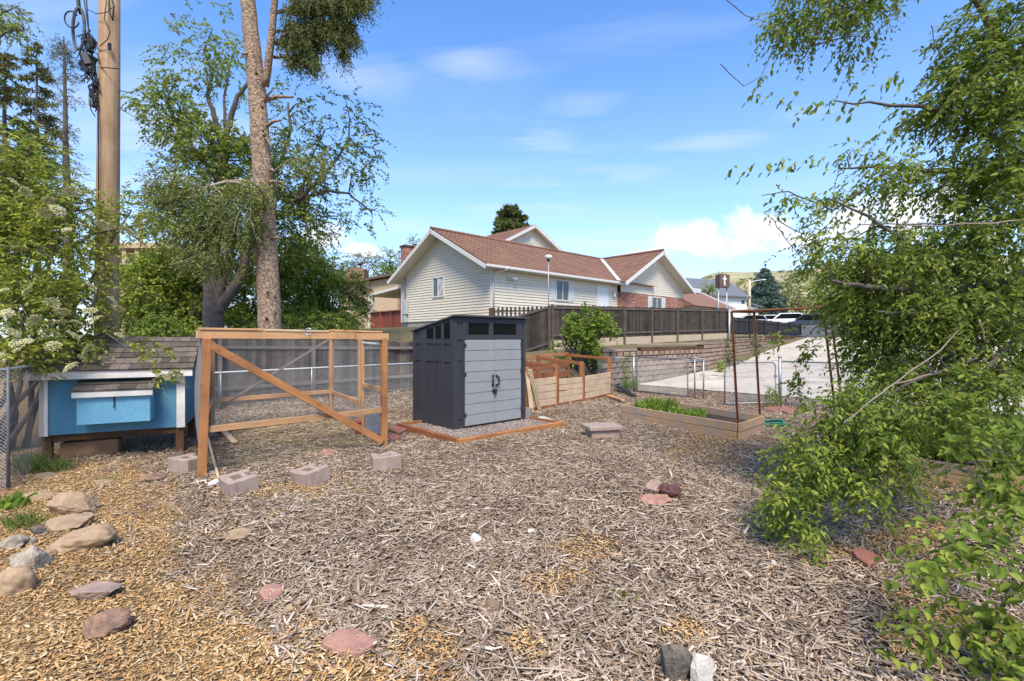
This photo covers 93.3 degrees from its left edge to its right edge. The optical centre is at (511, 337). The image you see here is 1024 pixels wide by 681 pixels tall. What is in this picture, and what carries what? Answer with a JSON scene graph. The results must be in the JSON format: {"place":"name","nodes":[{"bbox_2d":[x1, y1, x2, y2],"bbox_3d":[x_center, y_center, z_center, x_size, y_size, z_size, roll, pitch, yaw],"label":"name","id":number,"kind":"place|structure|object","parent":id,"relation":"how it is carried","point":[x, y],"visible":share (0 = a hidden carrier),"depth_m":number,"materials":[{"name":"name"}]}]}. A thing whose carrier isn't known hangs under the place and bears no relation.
{"place":"outdoors","nodes":[
{"label":"outdoors","id":0,"kind":"place"},
{"bbox_2d":[408,418,551,437],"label":"pad gravel","id":1,"kind":"structure","parent":0,"point":[521,423],"depth_m":9.32,"materials":[{"name":"gravel"}]},
{"bbox_2d":[410,314,528,429],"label":"storage shed","id":2,"kind":"structure","parent":1,"relation":"on","point":[469,371],"depth_m":9.62,"materials":[{"name":"grey plastic"}]},
{"bbox_2d":[469,323,488,333],"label":"window","id":3,"kind":"structure","parent":2,"relation":"in","point":[474,328],"depth_m":9.52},
{"bbox_2d":[465,340,493,425],"bbox_3d":[-0.616,0.873,9.465,0.733,1.655,0.102,0,0,-42],"label":"door","id":4,"kind":"structure","parent":2,"relation":"in","point":[479,354],"depth_m":9.47,"materials":[{"name":"grey plastic"}]},
{"bbox_2d":[493,324,515,334],"bbox_3d":[-0.149,-0.175,9.977,0.610,0.220,0.005,0,0,-42],"label":"window","id":5,"kind":"structure","parent":2,"relation":"in","point":[510,329],"depth_m":9.97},
{"bbox_2d":[494,340,521,421],"bbox_3d":[-0.059,0.873,9.969,0.746,1.655,0.102,0,0,-42],"label":"door","id":6,"kind":"structure","parent":2,"relation":"in","point":[507,353],"depth_m":9.96,"materials":[{"name":"grey plastic"}]},
{"bbox_2d":[0,318,1023,680],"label":"ground","id":7,"kind":"structure","parent":0,"point":[400,334],"depth_m":4.12,"materials":[{"name":"wood"}]},
{"bbox_2d":[0,534,28,550],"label":"stone","id":8,"kind":"object","parent":7,"relation":"on","point":[15,541],"visible":0.87,"depth_m":4.11,"materials":[{"name":"stone"}]},
{"bbox_2d":[0,565,35,598],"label":"boulder","id":9,"kind":"object","parent":7,"relation":"on","point":[17,579],"visible":0.89,"depth_m":3.38,"materials":[{"name":"beige stone"}]},
{"bbox_2d":[0,490,37,510],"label":"weed","id":10,"kind":"object","parent":7,"relation":"on","point":[16,499],"visible":0.98,"depth_m":5.08,"materials":[{"name":"green plant"}]},
{"bbox_2d":[0,363,44,489],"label":"chain link fence","id":11,"kind":"object","parent":7,"relation":"on","point":[7,370],"visible":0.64,"depth_m":6.00,"materials":[{"name":"metal"}]},
{"bbox_2d":[0,0,48,54],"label":"distant tree","id":12,"kind":"object","parent":7,"relation":"on","point":[12,28],"visible":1,"depth_m":19.03,"materials":[{"name":"green plant"}]},
{"bbox_2d":[0,506,50,531],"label":"grass tuft","id":13,"kind":"object","parent":7,"relation":"on","point":[23,519],"visible":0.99,"depth_m":4.60,"materials":[{"name":"plant"}]},
{"bbox_2d":[0,446,54,474],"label":"grass tuft","id":14,"kind":"object","parent":7,"relation":"on","point":[37,459],"visible":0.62,"depth_m":6.41,"materials":[{"name":"plant"}]},
{"bbox_2d":[0,50,56,306],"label":"pine tree","id":15,"kind":"object","parent":7,"relation":"on","point":[7,91],"visible":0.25,"depth_m":21.01,"materials":[{"name":"green plant"}]},
{"bbox_2d":[9,545,54,571],"bbox_3d":[-3.751,1.734,3.747,0.275,0.227,0.246,0,0,-30],"label":"boulder","id":16,"kind":"object","parent":7,"relation":"on","point":[33,558],"visible":0.72,"depth_m":3.73,"materials":[{"name":"stone"}]},
{"bbox_2d":[10,41,61,293],"bbox_3d":[-22.570,-7.629,23.061,2.530,12.937,2.435,0,0,0],"label":"pine tree","id":17,"kind":"object","parent":7,"relation":"on","point":[49,120],"visible":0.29,"depth_m":23.00,"materials":[{"name":"green plant"}]},
{"bbox_2d":[23,490,54,500],"bbox_3d":[-5.285,1.781,5.351,0.387,0.111,0.258,0,4,14],"label":"stone","id":18,"kind":"object","parent":7,"relation":"on","point":[42,494],"visible":0.65,"depth_m":5.35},
{"bbox_2d":[30,451,80,472],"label":"grass tuft","id":19,"kind":"object","parent":7,"relation":"on","point":[57,465],"visible":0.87,"depth_m":6.51,"materials":[{"name":"plant"}]},
{"bbox_2d":[37,33,94,314],"bbox_3d":[-15.669,-5.611,17.014,1.854,9.964,1.746,0,0,32],"label":"pine tree","id":20,"kind":"object","parent":7,"relation":"on","point":[65,131],"visible":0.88,"depth_m":16.96,"materials":[{"name":"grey plant"}]},
{"bbox_2d":[40,513,94,532],"bbox_3d":[-4.271,1.773,4.597,0.456,0.125,0.311,0,0,-13],"label":"stone","id":21,"kind":"object","parent":7,"relation":"on","point":[71,522],"visible":0.89,"depth_m":4.56,"materials":[{"name":"stone"}]},
{"bbox_2d":[46,491,101,514],"bbox_3d":[-4.545,1.732,5.063,0.399,0.263,0.381,4,2,-7],"label":"boulder","id":22,"kind":"object","parent":7,"relation":"on","point":[69,502],"visible":0.94,"depth_m":4.96,"materials":[{"name":"stone"}]},
{"bbox_2d":[48,524,117,554],"bbox_3d":[-3.684,1.746,4.163,0.509,0.226,0.381,-2,4,6],"label":"boulder","id":23,"kind":"object","parent":7,"relation":"on","point":[88,537],"visible":0.85,"depth_m":4.06,"materials":[{"name":"beige stone"}]},
{"bbox_2d":[60,437,122,457],"bbox_3d":[-6.404,1.663,7.374,0.686,0.225,0.248,0,0,-26],"label":"timber box","id":24,"kind":"object","parent":7,"relation":"on","point":[75,448],"visible":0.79,"depth_m":7.29,"materials":[{"name":"brown wood"}]},
{"bbox_2d":[64,0,120,336],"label":"utility pole","id":25,"kind":"object","parent":7,"relation":"on","point":[104,97],"visible":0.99,"depth_m":8.66,"materials":[{"name":"brown wood"}]},
{"bbox_2d":[0,118,188,452],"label":"flowering shrub","id":26,"kind":"object","parent":7,"relation":"on","point":[16,293],"visible":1,"depth_m":7.22,"materials":[{"name":"green plant"}]},
{"bbox_2d":[81,608,130,638],"bbox_3d":[-2.482,1.764,2.966,0.234,0.152,0.176,0,0,-45],"label":"stone","id":27,"kind":"object","parent":7,"relation":"on","point":[105,623],"visible":1,"depth_m":2.94,"materials":[{"name":"stone"}]},
{"bbox_2d":[21,337,199,459],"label":"chicken coop","id":28,"kind":"structure","parent":7,"relation":"on","point":[116,396],"depth_m":7.20,"materials":[{"name":"wood"}]},
{"bbox_2d":[92,212,205,333],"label":"apartment building","id":29,"kind":"structure","parent":7,"relation":"on","point":[133,247],"depth_m":61.71,"materials":[{"name":"paint"}]},
{"bbox_2d":[136,473,168,481],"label":"stone","id":30,"kind":"object","parent":7,"relation":"on","point":[152,477],"visible":0.91,"depth_m":6.06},
{"bbox_2d":[124,311,191,336],"bbox_3d":[-10.788,0.119,14.777,1.883,1.858,1.640,0,0,-36],"label":"shrub","id":31,"kind":"object","parent":7,"relation":"on","point":[163,329],"visible":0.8,"depth_m":14.56,"materials":[{"name":"green plant"}]},
{"bbox_2d":[119,243,202,334],"bbox_3d":[-13.437,-1.298,18.109,3.551,4.636,3.544,0,0,40],"label":"shrub","id":32,"kind":"object","parent":7,"relation":"on","point":[135,309],"visible":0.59,"depth_m":17.45,"materials":[{"name":"green plant"}]},
{"bbox_2d":[168,453,197,473],"bbox_3d":[-4.422,1.717,6.595,0.399,0.190,0.333,0,0,23],"label":"cinder block","id":33,"kind":"object","parent":7,"relation":"on","point":[186,463],"depth_m":6.46,"materials":[{"name":"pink concrete"}]},
{"bbox_2d":[127,251,255,336],"bbox_3d":[-12.543,-1.371,19.451,4.239,4.523,4.383,0,0,-17],"label":"shrub","id":34,"kind":"object","parent":7,"relation":"on","point":[196,302],"visible":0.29,"depth_m":18.18,"materials":[{"name":"green plant"}]},
{"bbox_2d":[219,469,258,496],"bbox_3d":[-3.223,1.719,5.699,0.399,0.190,0.335,4,10,43],"label":"cinder block","id":35,"kind":"object","parent":7,"relation":"on","point":[238,482],"depth_m":5.61,"materials":[{"name":"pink concrete"}]},
{"bbox_2d":[121,0,394,331],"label":"spruce tree","id":36,"kind":"object","parent":7,"relation":"on","point":[303,40],"visible":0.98,"depth_m":14.44,"materials":[{"name":"green plant"}]},
{"bbox_2d":[120,0,397,330],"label":"maple tree","id":37,"kind":"object","parent":7,"relation":"on","point":[217,157],"visible":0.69,"depth_m":16.76,"materials":[{"name":"green plant"}]},
{"bbox_2d":[124,336,412,407],"bbox_3d":[-6.005,0.914,14.356,0.289,1.932,9.640,0,0,42],"label":"fence","id":38,"kind":"object","parent":7,"relation":"on","point":[400,352],"visible":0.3,"depth_m":14.19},
{"bbox_2d":[259,584,281,601],"bbox_3d":[-1.693,1.792,3.391,0.168,0.030,0.184,2,3,0],"label":"flagstone","id":39,"kind":"object","parent":7,"relation":"on","point":[275,593],"visible":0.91,"depth_m":3.38,"materials":[{"name":"stone"}]},
{"bbox_2d":[223,246,327,330],"bbox_3d":[-10.001,-1.702,19.780,4.606,4.707,4.423,0,0,0],"label":"shrub","id":40,"kind":"object","parent":7,"relation":"on","point":[249,313],"visible":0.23,"depth_m":19.23,"materials":[{"name":"green plant"}]},
{"bbox_2d":[177,307,375,342],"bbox_3d":[-8.886,-0.268,18.142,7.278,1.807,2.700,0,0,-11],"label":"shrub","id":41,"kind":"object","parent":7,"relation":"on","point":[301,325],"visible":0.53,"depth_m":18.11,"materials":[{"name":"green plant"}]},
{"bbox_2d":[192,419,383,471],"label":"straw litter","id":42,"kind":"object","parent":7,"relation":"on","point":[303,434],"visible":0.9,"depth_m":8.13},
{"bbox_2d":[194,328,388,477],"bbox_3d":[-4.005,0.889,8.466,2.692,2.066,3.744,0,0,-35],"label":"chicken run","id":43,"kind":"object","parent":7,"relation":"on","point":[205,400],"visible":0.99,"depth_m":7.38,"materials":[{"name":"brown wood"}]},
{"bbox_2d":[289,463,329,486],"bbox_3d":[-2.515,1.719,6.022,0.399,0.190,0.338,-4,6,34],"label":"cinder block","id":44,"kind":"object","parent":7,"relation":"on","point":[311,475],"depth_m":5.92,"materials":[{"name":"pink concrete"}]},
{"bbox_2d":[215,363,412,408],"bbox_3d":[-5.793,1.370,13.976,0.048,1.060,9.484,0,0,42],"label":"chain link fence","id":45,"kind":"object","parent":7,"relation":"on","point":[311,374],"visible":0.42,"depth_m":13.93,"materials":[{"name":"metal"}]},
{"bbox_2d":[215,388,412,423],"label":"pale gravel","id":46,"kind":"structure","parent":7,"relation":"on","point":[392,390],"depth_m":12.49,"materials":[{"name":"gravel"}]},
{"bbox_2d":[278,232,368,339],"bbox_3d":[-8.345,-2.074,20.413,4.108,5.247,4.393,0,0,-38],"label":"shrub","id":47,"kind":"object","parent":7,"relation":"on","point":[322,267],"visible":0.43,"depth_m":20.05,"materials":[{"name":"green plant"}]},
{"bbox_2d":[314,263,377,328],"bbox_3d":[-7.741,-1.411,21.896,3.210,3.998,3.793,0,0,0],"label":"shrub","id":48,"kind":"object","parent":7,"relation":"on","point":[364,289],"visible":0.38,"depth_m":21.80,"materials":[{"name":"green plant"}]},
{"bbox_2d":[320,629,377,657],"bbox_3d":[-0.924,1.751,2.765,0.301,0.063,0.180,0,0,29],"label":"flagstone","id":49,"kind":"object","parent":7,"relation":"on","point":[341,641],"visible":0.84,"depth_m":2.74,"materials":[{"name":"stone"}]},
{"bbox_2d":[335,251,385,275],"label":"distant tree","id":50,"kind":"object","parent":7,"relation":"on","point":[361,263],"visible":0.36,"depth_m":59.65,"materials":[{"name":"green plant"}]},
{"bbox_2d":[338,268,400,328],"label":"house","id":51,"kind":"structure","parent":7,"relation":"on","point":[379,283],"depth_m":44.00,"materials":[{"name":"beige paint"}]},
{"bbox_2d":[365,413,378,433],"bbox_3d":[-2.580,1.610,9.060,0.200,0.380,0.400,0,0,38],"label":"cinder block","id":52,"kind":"object","parent":7,"relation":"on","point":[367,421],"depth_m":8.91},
{"bbox_2d":[369,246,400,276],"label":"distant tree","id":53,"kind":"object","parent":7,"relation":"on","point":[389,269],"visible":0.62,"depth_m":49.81,"materials":[{"name":"green plant"}]},
{"bbox_2d":[370,451,401,471],"bbox_3d":[-1.770,1.717,6.723,0.399,0.190,0.336,0,0,-32],"label":"cinder block","id":54,"kind":"object","parent":7,"relation":"on","point":[387,460],"depth_m":6.60,"materials":[{"name":"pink concrete"}]},
{"bbox_2d":[397,416,562,444],"bbox_3d":[-0.625,1.780,9.702,2.580,0.160,2.120,0,0,-42],"label":"timber border","id":55,"kind":"object","parent":7,"relation":"on","point":[410,428],"visible":0.37,"depth_m":8.95,"materials":[{"name":"brown wood"}]},
{"bbox_2d":[491,203,529,234],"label":"spruce tree","id":56,"kind":"object","parent":7,"relation":"on","point":[508,217],"visible":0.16,"depth_m":60.90,"materials":[{"name":"plant"}]},
{"bbox_2d":[0,429,1023,680],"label":"golden wood chips","id":57,"kind":"object","parent":7,"relation":"on","point":[146,629],"visible":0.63,"depth_m":3.11,"materials":[{"name":"wood"}]},
{"bbox_2d":[68,581,122,600],"bbox_3d":[-2.935,1.778,3.405,0.343,0.116,0.191,0,0,-16],"label":"flagstone","id":58,"kind":"object","parent":57,"relation":"on","point":[96,590],"visible":1,"depth_m":3.35,"materials":[{"name":"stone"}]},
{"bbox_2d":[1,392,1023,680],"bbox_3d":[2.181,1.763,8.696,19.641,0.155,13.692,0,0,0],"label":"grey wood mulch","id":59,"kind":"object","parent":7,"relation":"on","point":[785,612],"visible":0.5,"depth_m":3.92,"materials":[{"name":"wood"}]},
{"bbox_2d":[226,527,254,541],"bbox_3d":[-2.451,1.771,4.331,0.225,0.098,0.230,0,0,-15],"label":"flagstone","id":60,"kind":"object","parent":59,"relation":"on","point":[233,534],"visible":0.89,"depth_m":4.31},
{"bbox_2d":[489,306,545,316],"bbox_3d":[0.424,-0.803,22.925,3.103,1.407,0.302,0,0,7],"label":"picket fence","id":61,"kind":"object","parent":7,"relation":"on","point":[492,311],"visible":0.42,"depth_m":22.93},
{"bbox_2d":[486,224,562,250],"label":"house","id":62,"kind":"structure","parent":7,"relation":"on","point":[535,235],"depth_m":39.62,"materials":[{"name":"wood"}]},
{"bbox_2d":[367,226,695,327],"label":"house","id":63,"kind":"structure","parent":7,"relation":"on","point":[440,273],"depth_m":28.88,"materials":[{"name":"wood"}]},
{"bbox_2d":[432,276,443,297],"bbox_3d":[-4.255,-2.920,27.848,0.060,1.190,1.140,0,0,-43],"label":"window","id":64,"kind":"structure","parent":63,"relation":"in","point":[438,286],"depth_m":27.83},
{"bbox_2d":[550,279,573,301],"bbox_3d":[2.946,-2.750,28.185,2.110,1.240,0.060,0,0,-43],"label":"window","id":65,"kind":"structure","parent":63,"relation":"in","point":[560,290],"depth_m":28.14,"materials":[{"name":"plastic"}]},
{"bbox_2d":[596,285,608,306],"bbox_3d":[5.797,-2.160,30.846,1.340,2.360,0.052,0,0,-43],"label":"door","id":66,"kind":"structure","parent":63,"relation":"in","point":[602,291],"depth_m":30.81,"materials":[{"name":"white paint"}]},
{"bbox_2d":[648,296,664,307],"bbox_3d":[10.403,-2.300,34.704,2.360,1.240,0.060,0,0,-43],"label":"window","id":67,"kind":"structure","parent":63,"relation":"in","point":[658,302],"depth_m":34.69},
{"bbox_2d":[515,305,549,351],"bbox_3d":[-0.480,0.205,19.971,5.969,3.349,0.159,0,0,-43],"label":"wooden fence","id":68,"kind":"object","parent":7,"relation":"on","point":[537,329],"visible":0.23,"depth_m":21.55,"materials":[{"name":"wood"}]},
{"bbox_2d":[528,369,540,409],"bbox_3d":[0.555,1.274,11.761,0.095,1.042,0.485,0,0,38],"label":"plank","id":69,"kind":"object","parent":7,"relation":"on","point":[534,388],"visible":0.9,"depth_m":11.74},
{"bbox_2d":[526,352,610,410],"bbox_3d":[1.122,1.180,13.886,1.648,1.400,4.471,0,0,39],"label":"compost bin","id":70,"kind":"object","parent":7,"relation":"on","point":[579,386],"visible":0.68,"depth_m":13.66,"materials":[{"name":"brown wood"}]},
{"bbox_2d":[545,301,625,375],"bbox_3d":[2.652,0.142,17.264,2.556,2.894,2.387,0,0,-27],"label":"shrub","id":71,"kind":"object","parent":7,"relation":"on","point":[598,324],"visible":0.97,"depth_m":17.00,"materials":[{"name":"green plant"}]},
{"bbox_2d":[581,422,622,438],"bbox_3d":[1.640,1.708,8.810,0.640,0.245,0.440,0,0,-14],"label":"stone bench","id":72,"kind":"object","parent":7,"relation":"on","point":[603,429],"visible":0.84,"depth_m":8.65,"materials":[{"name":"pink concrete"}]},
{"bbox_2d":[633,355,634,391],"bbox_3d":[4.020,1.228,15.950,0.080,1.345,0.077,0,0,0],"label":"gate post","id":73,"kind":"object","parent":7,"relation":"on","point":[633,373],"visible":0.89,"depth_m":15.92,"materials":[{"name":"metal"}]},
{"bbox_2d":[597,357,632,389],"bbox_3d":[3.450,1.202,16.175,1.192,1.121,0.038,0,0,22],"label":"chain link fence","id":74,"kind":"object","parent":73,"relation":"attached to","point":[620,373],"visible":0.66,"depth_m":16.13,"materials":[{"name":"metal"}]},
{"bbox_2d":[550,304,727,349],"bbox_3d":[8.936,-0.755,29.002,19.960,2.784,0.206,0,0,-44],"label":"wooden fence","id":75,"kind":"object","parent":7,"relation":"on","point":[651,324],"visible":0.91,"depth_m":28.55,"materials":[{"name":"wood"}]},
{"bbox_2d":[639,494,671,505],"bbox_3d":[1.570,1.772,5.266,0.345,0.089,0.278,-2,4,10],"label":"flagstone","id":76,"kind":"object","parent":7,"relation":"on","point":[655,498],"visible":0.88,"depth_m":5.23,"materials":[{"name":"stone"}]},
{"bbox_2d":[636,356,688,396],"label":"chain link gate","id":77,"kind":"structure","parent":7,"relation":"on","point":[666,383],"depth_m":15.06,"materials":[{"name":"metal"}]},
{"bbox_2d":[305,432,1023,680],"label":"long dry sticks","id":78,"kind":"object","parent":7,"relation":"on","point":[559,654],"visible":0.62,"depth_m":3.70,"materials":[{"name":"wood"}]},
{"bbox_2d":[658,484,681,498],"bbox_3d":[1.780,1.729,5.444,0.218,0.176,0.257,0,0,-43],"label":"stone","id":79,"kind":"object","parent":7,"relation":"on","point":[672,490],"visible":0.8,"depth_m":5.37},
{"bbox_2d":[660,644,692,680],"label":"boulder","id":80,"kind":"object","parent":7,"relation":"on","point":[676,660],"visible":0.94,"depth_m":2.52,"materials":[{"name":"stone"}]},
{"bbox_2d":[620,401,764,439],"bbox_3d":[3.701,1.645,10.081,1.466,0.301,3.096,0,0,-34],"label":"raised bed","id":81,"kind":"object","parent":7,"relation":"on","point":[725,423],"visible":0.73,"depth_m":9.41,"materials":[{"name":"wood"}]},
{"bbox_2d":[630,394,680,411],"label":"garden plant","id":82,"kind":"object","parent":81,"relation":"on","point":[655,403],"visible":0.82,"depth_m":10.68,"materials":[{"name":"green plant"}]},
{"bbox_2d":[649,404,706,417],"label":"garden plant","id":83,"kind":"object","parent":81,"relation":"on","point":[693,412],"visible":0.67,"depth_m":10.05,"materials":[{"name":"green plant"}]},
{"bbox_2d":[596,335,796,386],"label":"retaining wall","id":84,"kind":"structure","parent":7,"relation":"on","point":[710,353],"depth_m":20.58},
{"bbox_2d":[690,654,713,680],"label":"boulder","id":85,"kind":"object","parent":7,"relation":"on","point":[702,668],"visible":1,"depth_m":2.49,"materials":[{"name":"white stone"}]},
{"bbox_2d":[683,288,736,309],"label":"house","id":86,"kind":"structure","parent":7,"relation":"on","point":[699,299],"depth_m":55.71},
{"bbox_2d":[715,270,729,308],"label":"church sign","id":87,"kind":"object","parent":7,"relation":"on","point":[722,280],"visible":0.81,"depth_m":46.77,"materials":[{"name":"metal"}]},
{"bbox_2d":[686,278,761,320],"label":"modern building","id":88,"kind":"structure","parent":7,"relation":"on","point":[736,297],"depth_m":79.54,"materials":[{"name":"white paint"}]},
{"bbox_2d":[528,353,949,413],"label":"driveway gravel","id":89,"kind":"structure","parent":7,"relation":"on","point":[726,396],"depth_m":14.66,"materials":[{"name":"gravel"}]},
{"bbox_2d":[724,362,776,403],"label":"chain link gate","id":90,"kind":"structure","parent":7,"relation":"on","point":[754,382],"depth_m":12.85,"materials":[{"name":"metal"}]},
{"bbox_2d":[733,317,801,337],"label":"privacy fence","id":91,"kind":"object","parent":7,"relation":"on","point":[744,326],"visible":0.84,"depth_m":40.72,"materials":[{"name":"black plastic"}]},
{"bbox_2d":[747,267,789,314],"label":"blue spruce","id":92,"kind":"object","parent":7,"relation":"on","point":[765,294],"visible":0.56,"depth_m":86.29,"materials":[{"name":"grey plant"}]},
{"bbox_2d":[762,383,783,406],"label":"weed","id":93,"kind":"object","parent":7,"relation":"on","point":[772,395],"visible":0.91,"depth_m":12.34,"materials":[{"name":"green plant"}]},
{"bbox_2d":[730,305,841,438],"bbox_3d":[5.834,0.530,9.880,4.830,2.590,0.522,0,0,-34],"label":"garden arbour","id":94,"kind":"object","parent":7,"relation":"on","point":[753,311],"visible":0.67,"depth_m":9.38,"materials":[{"name":"metal"}]},
{"bbox_2d":[771,313,802,322],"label":"parked car","id":95,"kind":"object","parent":7,"relation":"on","point":[784,317],"visible":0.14,"depth_m":59.17,"materials":[{"name":"white paint"}]},
{"bbox_2d":[778,274,827,313],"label":"distant tree","id":96,"kind":"object","parent":7,"relation":"on","point":[795,304],"visible":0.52,"depth_m":98.91,"materials":[{"name":"green plant"}]},
{"bbox_2d":[787,314,827,325],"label":"parked car","id":97,"kind":"object","parent":7,"relation":"on","point":[800,320],"visible":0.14,"depth_m":56.37,"materials":[{"name":"blue paint"}]},
{"bbox_2d":[800,272,870,319],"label":"distant tree","id":98,"kind":"object","parent":7,"relation":"on","point":[813,291],"visible":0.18,"depth_m":80.21,"materials":[{"name":"green plant"}]},
{"bbox_2d":[851,546,880,568],"bbox_3d":[2.793,1.738,3.806,0.179,0.055,0.282,-2,3,0],"label":"rock","id":99,"kind":"object","parent":7,"relation":"on","point":[865,556],"visible":0.84,"depth_m":3.79,"materials":[{"name":"stone"}]},
{"bbox_2d":[720,0,1023,680],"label":"elm tree","id":100,"kind":"object","parent":7,"relation":"on","point":[953,315],"visible":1,"depth_m":4.17,"materials":[{"name":"green plant"}]},
{"bbox_2d":[781,361,1023,414],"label":"chain link fence","id":101,"kind":"object","parent":7,"relation":"on","point":[796,362],"visible":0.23,"depth_m":12.49,"materials":[{"name":"metal"}]},
{"bbox_2d":[886,451,1023,491],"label":"raised bed","id":102,"kind":"object","parent":7,"relation":"on","point":[954,477],"visible":0.07,"depth_m":5.92,"materials":[{"name":"wood"}]},
{"bbox_2d":[898,423,1023,471],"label":"garden plant","id":103,"kind":"object","parent":102,"relation":"on","point":[934,451],"visible":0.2,"depth_m":6.16,"materials":[{"name":"green plant"}]},
{"bbox_2d":[956,475,1023,506],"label":"weed","id":104,"kind":"object","parent":7,"relation":"on","point":[996,492],"visible":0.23,"depth_m":5.13,"materials":[{"name":"green plant"}]},
{"bbox_2d":[0,0,1023,339],"label":"sky","id":105,"kind":"structure","parent":0,"point":[619,127],"materials":[{"name":"blue"}]},
{"bbox_2d":[641,337,1023,414],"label":"driveway","id":106,"kind":"structure","parent":0,"point":[713,379],"depth_m":19.70,"materials":[{"name":"concrete"}]},
{"bbox_2d":[700,256,1023,320],"bbox_3d":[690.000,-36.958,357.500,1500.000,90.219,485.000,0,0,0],"label":"hill","id":107,"kind":"structure","parent":0,"point":[735,277],"depth_m":372.06,"materials":[{"name":"green plant"}]},
{"bbox_2d":[702,257,1023,313],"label":"hill scrub","id":108,"kind":"object","parent":107,"relation":"on","point":[743,280],"visible":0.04,"depth_m":340.57,"materials":[{"name":"plant"}]},
{"bbox_2d":[730,325,998,336],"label":"street","id":109,"kind":"structure","parent":0,"point":[806,331],"depth_m":48.22,"materials":[{"name":"asphalt"}]},
{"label":"raised bed","id":110,"kind":"object","parent":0,"visible":0},
{"bbox_2d":[905,409,1023,440],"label":"garden plant","id":111,"kind":"object","parent":110,"relation":"on","point":[1004,421],"visible":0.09,"depth_m":7.81,"materials":[{"name":"green plant"}]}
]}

